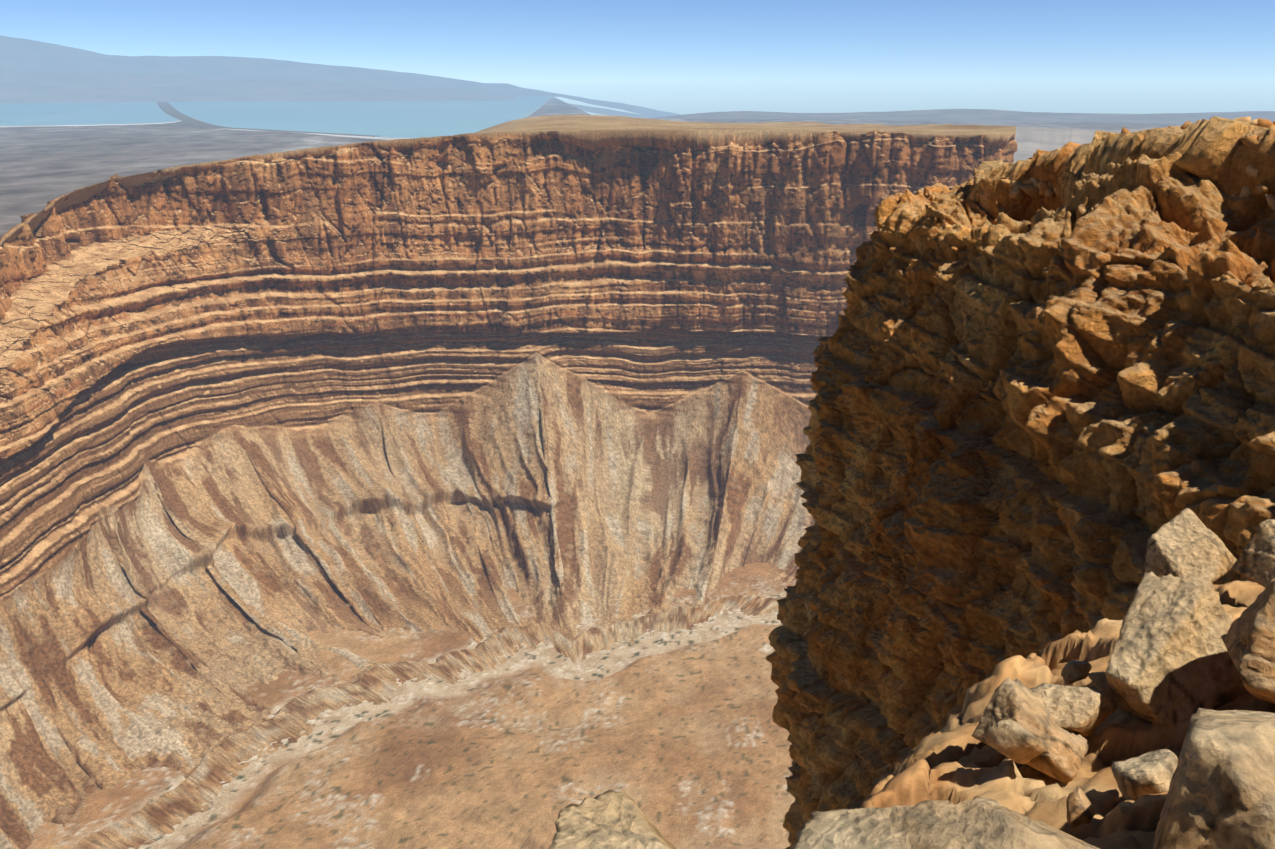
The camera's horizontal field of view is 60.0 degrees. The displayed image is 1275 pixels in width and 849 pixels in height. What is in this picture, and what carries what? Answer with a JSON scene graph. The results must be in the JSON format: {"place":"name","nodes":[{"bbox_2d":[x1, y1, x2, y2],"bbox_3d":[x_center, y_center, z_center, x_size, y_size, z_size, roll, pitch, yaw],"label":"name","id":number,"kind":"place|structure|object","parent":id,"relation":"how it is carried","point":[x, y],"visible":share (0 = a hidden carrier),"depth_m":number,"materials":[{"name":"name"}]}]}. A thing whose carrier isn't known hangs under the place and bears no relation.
{"place":"outdoors","nodes":[
{"label":"outdoors","id":0,"kind":"place"},
{"bbox_2d":[156,102,374,136],"bbox_3d":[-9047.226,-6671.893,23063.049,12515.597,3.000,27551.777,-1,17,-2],"label":"spit","id":1,"kind":"structure","parent":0,"point":[168,108],"depth_m":13532.84,"materials":[{"name":"grey sand"}]},
{"bbox_2d":[0,103,544,139],"bbox_3d":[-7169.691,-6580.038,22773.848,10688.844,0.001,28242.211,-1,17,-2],"label":"shoreline","id":2,"kind":"structure","parent":0,"point":[383,138],"depth_m":12379.74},
{"bbox_2d":[0,96,554,137],"bbox_3d":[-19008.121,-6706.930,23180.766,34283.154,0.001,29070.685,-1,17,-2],"label":"lake","id":3,"kind":"structure","parent":0,"point":[404,119],"depth_m":16775.62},
{"bbox_2d":[0,70,654,117],"bbox_3d":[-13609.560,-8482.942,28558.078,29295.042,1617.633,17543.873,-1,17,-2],"label":"mountains","id":4,"kind":"structure","parent":0,"point":[20,86],"depth_m":29669.23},
{"bbox_2d":[0,35,680,117],"bbox_3d":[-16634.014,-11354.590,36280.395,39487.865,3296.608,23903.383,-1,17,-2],"label":"mountains","id":5,"kind":"structure","parent":0,"point":[23,54],"depth_m":39127.89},
{"bbox_2d":[27,562,795,848],"bbox_3d":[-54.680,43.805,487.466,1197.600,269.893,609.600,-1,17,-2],"label":"crater floor","id":6,"kind":"structure","parent":0,"point":[679,736],"depth_m":521.78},
{"bbox_2d":[0,114,1017,848],"bbox_3d":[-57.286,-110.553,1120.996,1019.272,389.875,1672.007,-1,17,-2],"label":"wall","id":7,"kind":"structure","parent":0,"point":[262,416],"depth_m":745.73,"materials":[{"name":"brown stone"}]},
{"bbox_2d":[0,83,1182,237],"bbox_3d":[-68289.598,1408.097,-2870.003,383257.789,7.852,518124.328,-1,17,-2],"label":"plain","id":8,"kind":"structure","parent":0,"point":[40,167],"depth_m":8622.24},
{"bbox_2d":[0,0,1274,115],"label":"sky","id":9,"kind":"structure","parent":0,"point":[682,57],"materials":[{"name":"blue"}]},
{"bbox_2d":[644,109,1274,123],"bbox_3d":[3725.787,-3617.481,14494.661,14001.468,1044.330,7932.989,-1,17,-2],"label":"ridge","id":10,"kind":"structure","parent":0,"point":[965,115],"depth_m":14783.57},
{"bbox_2d":[766,116,1274,848],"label":"cliff","id":11,"kind":"structure","parent":0,"point":[1034,426],"depth_m":45.88,"materials":[{"name":"brown stone"}]},
{"bbox_2d":[855,580,1274,848],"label":"rocky ground","id":12,"kind":"structure","parent":11,"relation":"on","point":[953,760],"depth_m":10.93,"materials":[{"name":"beige stone"}]},
{"bbox_2d":[548,508,1274,848],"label":"boulders","id":13,"kind":"object","parent":12,"relation":"on","point":[1186,645],"visible":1,"depth_m":9.77,"materials":[{"name":"beige stone"}]},
{"bbox_2d":[999,117,1274,210],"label":"rocks","id":14,"kind":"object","parent":11,"relation":"on","point":[1034,187],"depth_m":46.06,"materials":[{"name":"stone"}]},
{"bbox_2d":[1004,125,1180,162],"bbox_3d":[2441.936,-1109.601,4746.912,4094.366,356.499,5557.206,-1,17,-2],"label":"plateau","id":15,"kind":"structure","parent":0,"point":[1029,140],"depth_m":5255.57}
]}

